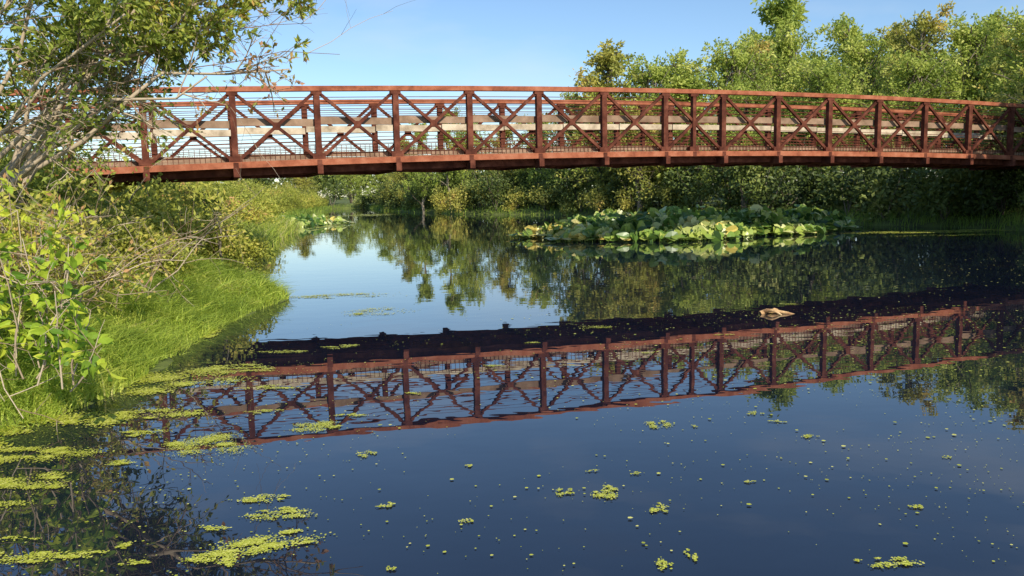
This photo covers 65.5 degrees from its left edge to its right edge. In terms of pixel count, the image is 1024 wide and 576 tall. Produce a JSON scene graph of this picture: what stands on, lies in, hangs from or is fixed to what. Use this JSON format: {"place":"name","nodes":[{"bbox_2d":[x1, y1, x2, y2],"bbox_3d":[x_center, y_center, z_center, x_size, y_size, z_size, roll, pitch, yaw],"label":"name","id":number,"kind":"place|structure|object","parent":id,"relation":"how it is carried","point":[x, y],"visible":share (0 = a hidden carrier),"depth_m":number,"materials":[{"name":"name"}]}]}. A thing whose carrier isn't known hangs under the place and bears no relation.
{"place":"outdoors","nodes":[
{"label":"outdoors","id":0,"kind":"place"},
{"bbox_2d":[0,208,1023,575],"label":"pond water","id":1,"kind":"structure","parent":0,"point":[454,284],"depth_m":5.11,"materials":[{"name":"blue liquid"}]},
{"bbox_2d":[280,213,354,226],"bbox_3d":[-10.709,-3.489,41.067,4.733,0.723,9.792,-1,7,0],"label":"pond lily patch","id":2,"kind":"object","parent":1,"relation":"on","point":[308,220],"visible":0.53,"depth_m":40.69,"materials":[{"name":"green plant"}]},
{"bbox_2d":[0,214,1023,575],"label":"duckweed","id":3,"kind":"object","parent":1,"relation":"on","point":[108,420],"visible":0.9,"depth_m":4.59,"materials":[{"name":"green plant"}]},
{"bbox_2d":[507,204,858,242],"bbox_3d":[5.768,-2.083,25.027,11.945,1.065,6.506,-1,7,0],"label":"pond lily patch","id":4,"kind":"object","parent":1,"relation":"in","point":[677,223],"visible":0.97,"depth_m":24.04,"materials":[{"name":"green plant"}]},
{"bbox_2d":[758,308,793,314],"bbox_3d":[3.055,0.281,9.181,0.371,0.098,0.209,-3,7,-15],"label":"driftwood","id":5,"kind":"object","parent":1,"relation":"on","point":[773,310],"visible":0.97,"depth_m":9.17,"materials":[{"name":"beige wood"}]},
{"bbox_2d":[777,204,856,228],"bbox_3d":[10.130,-2.396,27.227,3.210,0.972,2.415,1,7,19],"label":"pond lily patch","id":6,"kind":"object","parent":1,"relation":"on","point":[804,209],"visible":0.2,"depth_m":27.05,"materials":[{"name":"green plant"}]},
{"bbox_2d":[0,180,1023,442],"bbox_3d":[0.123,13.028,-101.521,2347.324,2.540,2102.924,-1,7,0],"label":"ground","id":7,"kind":"structure","parent":0,"point":[162,364],"depth_m":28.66,"materials":[{"name":"green plant"}]},
{"bbox_2d":[0,165,127,391],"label":"elder shrub","id":8,"kind":"object","parent":7,"relation":"on","point":[79,339],"visible":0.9,"depth_m":5.23,"materials":[{"name":"green plant"}]},
{"bbox_2d":[0,135,186,229],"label":"hedge shrubs","id":9,"kind":"object","parent":7,"relation":"on","point":[34,181],"visible":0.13,"depth_m":11.63,"materials":[{"name":"green plant"}]},
{"bbox_2d":[0,170,275,296],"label":"bramble bushes","id":10,"kind":"object","parent":7,"relation":"on","point":[254,246],"visible":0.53,"depth_m":11.07,"materials":[{"name":"green plant"}]},
{"bbox_2d":[0,0,317,219],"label":"willow shrub","id":11,"kind":"object","parent":7,"relation":"on","point":[152,28],"visible":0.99,"depth_m":8.55,"materials":[{"name":"green plant"}]},
{"bbox_2d":[0,123,328,235],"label":"bank shrubs","id":12,"kind":"object","parent":7,"relation":"on","point":[265,201],"visible":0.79,"depth_m":22.03,"materials":[{"name":"green plant"}]},
{"bbox_2d":[0,0,413,424],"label":"bare branches","id":13,"kind":"object","parent":7,"relation":"on","point":[121,263],"visible":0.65,"depth_m":7.38,"materials":[{"name":"brown plant"}]},
{"bbox_2d":[273,177,321,194],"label":"alder tree","id":14,"kind":"object","parent":7,"relation":"on","point":[298,182],"visible":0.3,"depth_m":94.83,"materials":[{"name":"green plant"}]},
{"bbox_2d":[327,175,369,202],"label":"willow tree","id":15,"kind":"object","parent":7,"relation":"on","point":[350,180],"visible":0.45,"depth_m":99.69,"materials":[{"name":"green plant"}]},
{"bbox_2d":[131,156,603,199],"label":"distant treeline","id":16,"kind":"object","parent":7,"relation":"on","point":[325,178],"visible":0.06,"depth_m":228.78,"materials":[{"name":"green plant"}]},
{"bbox_2d":[360,172,407,198],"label":"willow tree","id":17,"kind":"object","parent":7,"relation":"on","point":[375,178],"visible":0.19,"depth_m":88.50,"materials":[{"name":"green plant"}]},
{"bbox_2d":[381,135,417,192],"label":"alder tree","id":18,"kind":"object","parent":7,"relation":"on","point":[398,176],"visible":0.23,"depth_m":75.68,"materials":[{"name":"green plant"}]},
{"bbox_2d":[401,123,438,212],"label":"poplar tree","id":19,"kind":"object","parent":7,"relation":"on","point":[421,176],"visible":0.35,"depth_m":63.06,"materials":[{"name":"green plant"}]},
{"bbox_2d":[426,106,470,203],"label":"poplar tree","id":20,"kind":"object","parent":7,"relation":"on","point":[450,174],"visible":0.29,"depth_m":61.00,"materials":[{"name":"green plant"}]},
{"bbox_2d":[450,114,498,189],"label":"willow tree","id":21,"kind":"object","parent":7,"relation":"on","point":[476,141],"visible":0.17,"depth_m":62.37,"materials":[{"name":"green plant"}]},
{"bbox_2d":[465,123,539,202],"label":"alder tree","id":22,"kind":"object","parent":7,"relation":"on","point":[497,144],"visible":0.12,"depth_m":58.77,"materials":[{"name":"green plant"}]},
{"bbox_2d":[0,86,1023,186],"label":"footbridge","id":23,"kind":"object","parent":7,"relation":"on","point":[250,164],"visible":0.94,"depth_m":18.99,"materials":[{"name":"metal"}]},
{"bbox_2d":[373,181,689,213],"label":"sunlit shrubs","id":24,"kind":"object","parent":7,"relation":"on","point":[438,199],"visible":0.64,"depth_m":51.48,"materials":[{"name":"green plant"}]},
{"bbox_2d":[508,113,560,205],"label":"willow tree","id":25,"kind":"object","parent":7,"relation":"on","point":[527,169],"visible":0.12,"depth_m":56.78,"materials":[{"name":"green plant"}]},
{"bbox_2d":[521,86,601,186],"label":"willow tree","id":26,"kind":"object","parent":7,"relation":"on","point":[549,175],"visible":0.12,"depth_m":53.11,"materials":[{"name":"green plant"}]},
{"bbox_2d":[518,38,655,204],"bbox_3d":[6.480,-9.743,47.912,8.243,10.450,9.794,-8,9,-43],"label":"alder tree","id":27,"kind":"object","parent":7,"relation":"on","point":[608,59],"visible":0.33,"depth_m":47.28,"materials":[{"name":"green plant"}]},
{"bbox_2d":[546,52,698,204],"bbox_3d":[7.490,-9.302,47.728,10.315,9.422,7.998,-4,7,-20],"label":"willow tree","id":28,"kind":"object","parent":7,"relation":"on","point":[652,72],"visible":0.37,"depth_m":46.98,"materials":[{"name":"green plant"}]},
{"bbox_2d":[597,106,697,211],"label":"alder tree","id":29,"kind":"object","parent":7,"relation":"on","point":[651,174],"visible":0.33,"depth_m":43.81,"materials":[{"name":"green plant"}]},
{"bbox_2d":[317,89,1023,222],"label":"willow thicket","id":30,"kind":"object","parent":7,"relation":"on","point":[874,189],"visible":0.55,"depth_m":34.27,"materials":[{"name":"green plant"}]},
{"bbox_2d":[646,71,715,204],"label":"poplar tree","id":31,"kind":"object","parent":7,"relation":"on","point":[693,82],"visible":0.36,"depth_m":42.79,"materials":[{"name":"green plant"}]},
{"bbox_2d":[648,47,721,187],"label":"willow tree","id":32,"kind":"object","parent":7,"relation":"on","point":[680,59],"visible":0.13,"depth_m":47.83,"materials":[{"name":"green plant"}]},
{"bbox_2d":[656,37,786,203],"bbox_3d":[11.917,-9.390,45.692,9.701,9.746,7.522,-3,7,-18],"label":"willow tree","id":33,"kind":"object","parent":7,"relation":"on","point":[737,62],"visible":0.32,"depth_m":44.95,"materials":[{"name":"green plant"}]},
{"bbox_2d":[671,79,799,204],"bbox_3d":[11.400,-7.087,39.897,7.761,6.498,6.018,1,7,20],"label":"willow tree","id":34,"kind":"object","parent":7,"relation":"on","point":[739,98],"visible":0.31,"depth_m":38.89,"materials":[{"name":"green plant"}]},
{"bbox_2d":[715,39,789,144],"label":"birch tree","id":35,"kind":"object","parent":7,"relation":"on","point":[764,45],"visible":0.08,"depth_m":48.53,"materials":[{"name":"green plant"}]},
{"bbox_2d":[706,27,802,191],"bbox_3d":[18.168,-12.977,58.894,9.958,12.489,7.574,3,8,30],"label":"willow tree","id":36,"kind":"object","parent":7,"relation":"on","point":[756,36],"visible":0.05,"depth_m":57.24,"materials":[{"name":"green plant"}]},
{"bbox_2d":[509,71,1018,201],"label":"tall shrubs","id":37,"kind":"object","parent":7,"relation":"on","point":[973,90],"visible":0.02,"depth_m":34.96,"materials":[{"name":"green plant"}]},
{"bbox_2d":[750,0,810,80],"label":"poplar tree","id":38,"kind":"object","parent":7,"relation":"on","point":[774,11],"visible":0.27,"depth_m":62.16,"materials":[{"name":"green plant"}]},
{"bbox_2d":[740,18,828,183],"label":"willow tree","id":39,"kind":"object","parent":7,"relation":"on","point":[787,49],"visible":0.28,"depth_m":55.17,"materials":[{"name":"green plant"}]},
{"bbox_2d":[760,52,864,191],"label":"willow tree","id":40,"kind":"object","parent":7,"relation":"on","point":[793,84],"visible":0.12,"depth_m":42.55,"materials":[{"name":"green plant"}]},
{"bbox_2d":[753,52,888,203],"bbox_3d":[14.451,-7.303,37.602,6.068,7.147,7.825,-2,7,-9],"label":"willow tree","id":41,"kind":"object","parent":7,"relation":"on","point":[824,79],"visible":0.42,"depth_m":36.20,"materials":[{"name":"green plant"}]},
{"bbox_2d":[792,12,890,127],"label":"willow tree","id":42,"kind":"object","parent":7,"relation":"on","point":[841,30],"visible":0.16,"depth_m":49.18,"materials":[{"name":"green plant"}]},
{"bbox_2d":[821,31,925,167],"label":"willow tree","id":43,"kind":"object","parent":7,"relation":"on","point":[864,61],"visible":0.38,"depth_m":40.88,"materials":[{"name":"green plant"}]},
{"bbox_2d":[803,49,974,183],"bbox_3d":[16.969,-7.023,34.853,7.351,6.714,5.700,-1,7,1],"label":"willow tree","id":44,"kind":"object","parent":7,"relation":"on","point":[920,70],"visible":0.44,"depth_m":33.99,"materials":[{"name":"green plant"}]},
{"bbox_2d":[871,22,934,86],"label":"alder tree","id":45,"kind":"object","parent":7,"relation":"on","point":[883,33],"visible":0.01,"depth_m":53.21,"materials":[{"name":"green plant"}]},
{"bbox_2d":[871,20,947,140],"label":"alder tree","id":46,"kind":"object","parent":7,"relation":"on","point":[912,39],"visible":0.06,"depth_m":47.25,"materials":[{"name":"green plant"}]},
{"bbox_2d":[873,0,975,180],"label":"birch tree","id":47,"kind":"object","parent":7,"relation":"on","point":[924,27],"visible":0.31,"depth_m":37.93,"materials":[{"name":"green plant"}]},
{"bbox_2d":[882,11,1021,142],"bbox_3d":[20.642,-8.712,36.508,8.036,7.689,6.231,-8,10,-44],"label":"willow tree","id":48,"kind":"object","parent":7,"relation":"on","point":[968,40],"visible":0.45,"depth_m":36.08,"materials":[{"name":"green plant"}]},
{"bbox_2d":[928,73,1023,214],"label":"shore shrubs","id":49,"kind":"object","parent":7,"relation":"on","point":[1016,188],"visible":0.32,"depth_m":26.27,"materials":[{"name":"green plant"}]},
{"bbox_2d":[944,5,1023,114],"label":"willow tree","id":50,"kind":"object","parent":7,"relation":"on","point":[998,14],"visible":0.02,"depth_m":40.37,"materials":[{"name":"green plant"}]},
{"bbox_2d":[953,18,1023,86],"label":"willow tree","id":51,"kind":"object","parent":7,"relation":"on","point":[1008,38],"depth_m":46.06,"materials":[{"name":"green plant"}]},
{"bbox_2d":[972,16,1023,111],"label":"alder tree","id":52,"kind":"object","parent":7,"relation":"on","point":[1005,42],"visible":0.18,"depth_m":33.97,"materials":[{"name":"green plant"}]},
{"bbox_2d":[976,11,1023,147],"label":"willow tree","id":53,"kind":"object","parent":7,"relation":"on","point":[1011,58],"visible":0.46,"depth_m":29.13,"materials":[{"name":"green plant"}]},
{"bbox_2d":[979,29,1023,144],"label":"birch tree","id":54,"kind":"object","parent":7,"relation":"on","point":[1019,100],"visible":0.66,"depth_m":25.57,"materials":[{"name":"green plant"}]},
{"bbox_2d":[0,0,1023,197],"label":"sky","id":55,"kind":"structure","parent":0,"point":[418,42],"materials":[{"name":"blue"}]}
]}

